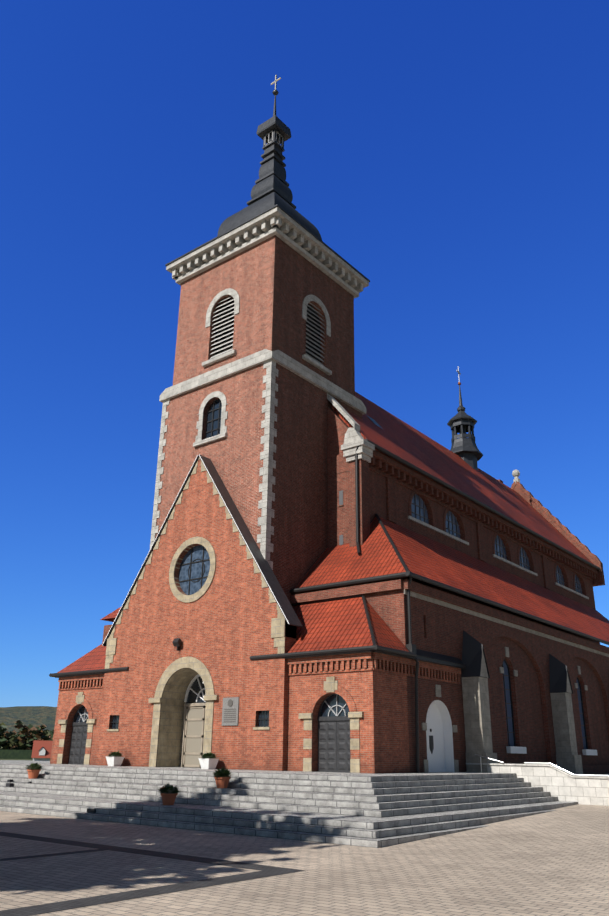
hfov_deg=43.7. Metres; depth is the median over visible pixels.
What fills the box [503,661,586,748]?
aisle window glass
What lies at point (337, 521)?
nave walls
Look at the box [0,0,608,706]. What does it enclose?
sky
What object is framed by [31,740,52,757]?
valley house roof
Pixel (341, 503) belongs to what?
clerestory bars
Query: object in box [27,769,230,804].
terracotta pots
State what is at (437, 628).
aisle walls
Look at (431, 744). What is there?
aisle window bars
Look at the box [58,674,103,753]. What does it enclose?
vestibule brick trim
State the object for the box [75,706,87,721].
vestibule fanlight
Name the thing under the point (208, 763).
white planters
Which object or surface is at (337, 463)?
nave trim
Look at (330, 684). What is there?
vestibule stone
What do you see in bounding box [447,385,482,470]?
ridge turret
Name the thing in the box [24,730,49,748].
valley tree
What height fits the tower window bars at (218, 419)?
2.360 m
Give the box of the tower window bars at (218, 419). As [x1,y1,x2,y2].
[206,399,221,436]
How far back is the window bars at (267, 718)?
31.85 m
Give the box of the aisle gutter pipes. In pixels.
[49,514,608,772]
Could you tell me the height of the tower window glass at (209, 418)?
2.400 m
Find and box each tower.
[155,363,361,605]
[173,235,354,395]
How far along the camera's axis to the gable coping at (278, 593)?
36.34 m
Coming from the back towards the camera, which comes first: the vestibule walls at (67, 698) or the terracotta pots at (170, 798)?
the vestibule walls at (67, 698)
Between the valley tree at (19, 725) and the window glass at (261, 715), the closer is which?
the window glass at (261, 715)
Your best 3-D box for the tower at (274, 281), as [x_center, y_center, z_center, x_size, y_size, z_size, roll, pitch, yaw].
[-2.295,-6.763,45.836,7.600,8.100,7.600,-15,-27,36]
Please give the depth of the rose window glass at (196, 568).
37.37 m
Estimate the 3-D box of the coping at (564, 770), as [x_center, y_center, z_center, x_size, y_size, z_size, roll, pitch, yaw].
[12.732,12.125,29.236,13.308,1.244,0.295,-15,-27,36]
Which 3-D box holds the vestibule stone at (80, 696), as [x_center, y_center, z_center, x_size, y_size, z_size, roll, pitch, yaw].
[-11.835,13.974,39.369,3.110,3.550,0.120,-15,-27,36]
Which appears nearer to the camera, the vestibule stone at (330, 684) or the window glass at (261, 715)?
the vestibule stone at (330, 684)
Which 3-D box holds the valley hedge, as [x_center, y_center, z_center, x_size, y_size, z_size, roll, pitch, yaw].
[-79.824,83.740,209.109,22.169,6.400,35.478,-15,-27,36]
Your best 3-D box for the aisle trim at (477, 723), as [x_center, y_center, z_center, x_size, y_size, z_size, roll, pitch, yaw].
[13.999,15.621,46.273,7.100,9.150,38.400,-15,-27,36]
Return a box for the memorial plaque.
[222,697,238,725]
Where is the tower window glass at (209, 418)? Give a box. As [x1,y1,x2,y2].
[206,399,221,437]
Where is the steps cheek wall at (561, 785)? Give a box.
[466,763,608,805]
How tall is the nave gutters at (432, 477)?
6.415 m
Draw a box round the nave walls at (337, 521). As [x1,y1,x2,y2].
[327,465,599,643]
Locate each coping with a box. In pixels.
[102,454,302,645]
[475,754,608,776]
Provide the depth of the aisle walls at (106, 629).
44.19 m
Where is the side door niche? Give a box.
[426,700,596,771]
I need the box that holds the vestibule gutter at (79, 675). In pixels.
[55,672,105,677]
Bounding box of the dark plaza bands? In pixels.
[0,832,304,915]
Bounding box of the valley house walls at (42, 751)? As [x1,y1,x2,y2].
[33,748,49,760]
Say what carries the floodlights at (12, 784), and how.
on the church steps at (370, 810)
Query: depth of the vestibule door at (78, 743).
39.61 m
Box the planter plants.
[26,751,233,793]
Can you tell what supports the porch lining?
attached to the gable stone trim at (278, 629)
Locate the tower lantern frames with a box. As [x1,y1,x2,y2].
[264,130,282,147]
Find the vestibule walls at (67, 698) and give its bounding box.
[50,680,102,764]
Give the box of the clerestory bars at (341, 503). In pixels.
[339,490,581,592]
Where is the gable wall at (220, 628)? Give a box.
[95,459,296,770]
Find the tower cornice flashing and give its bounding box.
[165,204,369,281]
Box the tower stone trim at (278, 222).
[150,207,368,569]
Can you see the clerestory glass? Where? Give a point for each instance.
(426, 516)
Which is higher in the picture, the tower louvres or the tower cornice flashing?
the tower cornice flashing
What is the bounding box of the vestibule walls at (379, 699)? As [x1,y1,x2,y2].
[287,659,409,773]
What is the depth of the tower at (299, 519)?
39.10 m
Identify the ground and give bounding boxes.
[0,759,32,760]
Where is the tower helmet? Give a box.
[217,94,321,239]
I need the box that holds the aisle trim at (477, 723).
[290,579,608,773]
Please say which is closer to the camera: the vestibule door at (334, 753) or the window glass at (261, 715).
the vestibule door at (334, 753)
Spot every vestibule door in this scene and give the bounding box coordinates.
[68,705,88,764]
[317,694,350,772]
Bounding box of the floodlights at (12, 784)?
[6,779,95,812]
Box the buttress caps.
[461,630,572,693]
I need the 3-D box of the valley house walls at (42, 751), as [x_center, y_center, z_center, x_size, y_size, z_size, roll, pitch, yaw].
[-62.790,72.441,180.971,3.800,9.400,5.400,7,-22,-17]
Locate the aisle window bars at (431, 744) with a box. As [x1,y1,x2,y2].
[429,659,587,753]
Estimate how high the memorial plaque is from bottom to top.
1.150 m
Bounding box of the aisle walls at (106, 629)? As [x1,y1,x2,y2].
[102,624,111,642]
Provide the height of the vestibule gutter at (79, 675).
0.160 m
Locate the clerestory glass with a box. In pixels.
[412,494,581,593]
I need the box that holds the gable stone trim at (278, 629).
[105,457,296,766]
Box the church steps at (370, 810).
[0,760,577,847]
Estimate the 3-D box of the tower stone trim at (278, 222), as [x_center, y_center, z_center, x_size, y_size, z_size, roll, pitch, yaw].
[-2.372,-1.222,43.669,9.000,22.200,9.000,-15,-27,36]
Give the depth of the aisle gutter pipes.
33.19 m
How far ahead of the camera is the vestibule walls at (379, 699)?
29.85 m
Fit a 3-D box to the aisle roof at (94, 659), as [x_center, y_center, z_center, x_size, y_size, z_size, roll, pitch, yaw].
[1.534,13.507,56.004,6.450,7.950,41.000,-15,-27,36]
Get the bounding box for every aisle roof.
[57,607,120,672]
[287,517,608,652]
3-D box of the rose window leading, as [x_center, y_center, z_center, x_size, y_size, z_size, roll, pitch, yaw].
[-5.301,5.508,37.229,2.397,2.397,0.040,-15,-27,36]
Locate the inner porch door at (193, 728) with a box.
[180,674,205,766]
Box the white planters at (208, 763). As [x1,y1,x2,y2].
[106,757,218,768]
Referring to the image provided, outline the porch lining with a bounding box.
[157,668,200,767]
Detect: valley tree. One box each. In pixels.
[0,722,6,749]
[0,731,25,749]
[6,720,32,747]
[16,726,46,749]
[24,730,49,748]
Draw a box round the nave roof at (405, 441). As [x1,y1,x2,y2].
[332,392,596,569]
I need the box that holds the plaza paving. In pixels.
[0,804,608,915]
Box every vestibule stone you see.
[57,692,96,764]
[298,676,363,772]
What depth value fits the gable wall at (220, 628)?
35.70 m
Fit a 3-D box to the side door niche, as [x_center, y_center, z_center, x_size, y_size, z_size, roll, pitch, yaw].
[14.524,16.037,42.834,0.450,2.915,31.100,-15,-27,36]
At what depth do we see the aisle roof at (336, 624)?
37.14 m
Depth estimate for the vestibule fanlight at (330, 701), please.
30.53 m
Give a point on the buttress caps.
(472, 647)
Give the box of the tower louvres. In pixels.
[210,296,324,365]
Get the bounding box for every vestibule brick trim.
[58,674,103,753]
[287,652,460,758]
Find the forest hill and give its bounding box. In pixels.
[0,706,56,734]
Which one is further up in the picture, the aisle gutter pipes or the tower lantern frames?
the tower lantern frames
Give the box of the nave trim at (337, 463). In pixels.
[327,393,604,598]
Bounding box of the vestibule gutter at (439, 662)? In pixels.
[284,650,465,668]
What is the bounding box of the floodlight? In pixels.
[172,638,181,650]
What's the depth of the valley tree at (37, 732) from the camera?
240.10 m
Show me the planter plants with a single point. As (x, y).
(223, 772)
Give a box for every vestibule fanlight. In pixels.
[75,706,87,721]
[320,694,349,716]
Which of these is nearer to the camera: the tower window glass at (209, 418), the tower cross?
the tower window glass at (209, 418)
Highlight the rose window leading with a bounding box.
[179,546,209,594]
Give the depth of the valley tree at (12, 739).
238.12 m
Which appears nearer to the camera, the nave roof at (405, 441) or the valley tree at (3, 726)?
the nave roof at (405, 441)
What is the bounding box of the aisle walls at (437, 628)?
[364,589,608,773]
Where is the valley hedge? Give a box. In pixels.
[0,749,50,758]
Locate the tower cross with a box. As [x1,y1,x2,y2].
[271,75,280,89]
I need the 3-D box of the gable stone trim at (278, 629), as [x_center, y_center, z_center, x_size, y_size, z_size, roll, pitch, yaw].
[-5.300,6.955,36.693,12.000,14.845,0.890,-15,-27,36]
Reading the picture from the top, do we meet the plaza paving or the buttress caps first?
the buttress caps
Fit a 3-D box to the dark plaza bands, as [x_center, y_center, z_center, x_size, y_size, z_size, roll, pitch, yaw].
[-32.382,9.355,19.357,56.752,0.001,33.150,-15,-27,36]
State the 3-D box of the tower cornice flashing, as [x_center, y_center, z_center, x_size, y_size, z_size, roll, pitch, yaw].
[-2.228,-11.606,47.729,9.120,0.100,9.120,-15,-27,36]
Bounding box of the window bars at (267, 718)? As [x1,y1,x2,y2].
[111,711,268,728]
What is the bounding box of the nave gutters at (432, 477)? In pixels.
[355,439,600,569]
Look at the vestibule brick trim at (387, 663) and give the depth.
30.63 m
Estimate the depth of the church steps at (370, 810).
24.99 m
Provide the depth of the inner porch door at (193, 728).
35.88 m
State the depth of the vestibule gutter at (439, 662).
31.65 m
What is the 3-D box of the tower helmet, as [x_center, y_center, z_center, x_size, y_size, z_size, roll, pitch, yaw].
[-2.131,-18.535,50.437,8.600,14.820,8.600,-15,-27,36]
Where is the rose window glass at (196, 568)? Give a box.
[179,545,209,594]

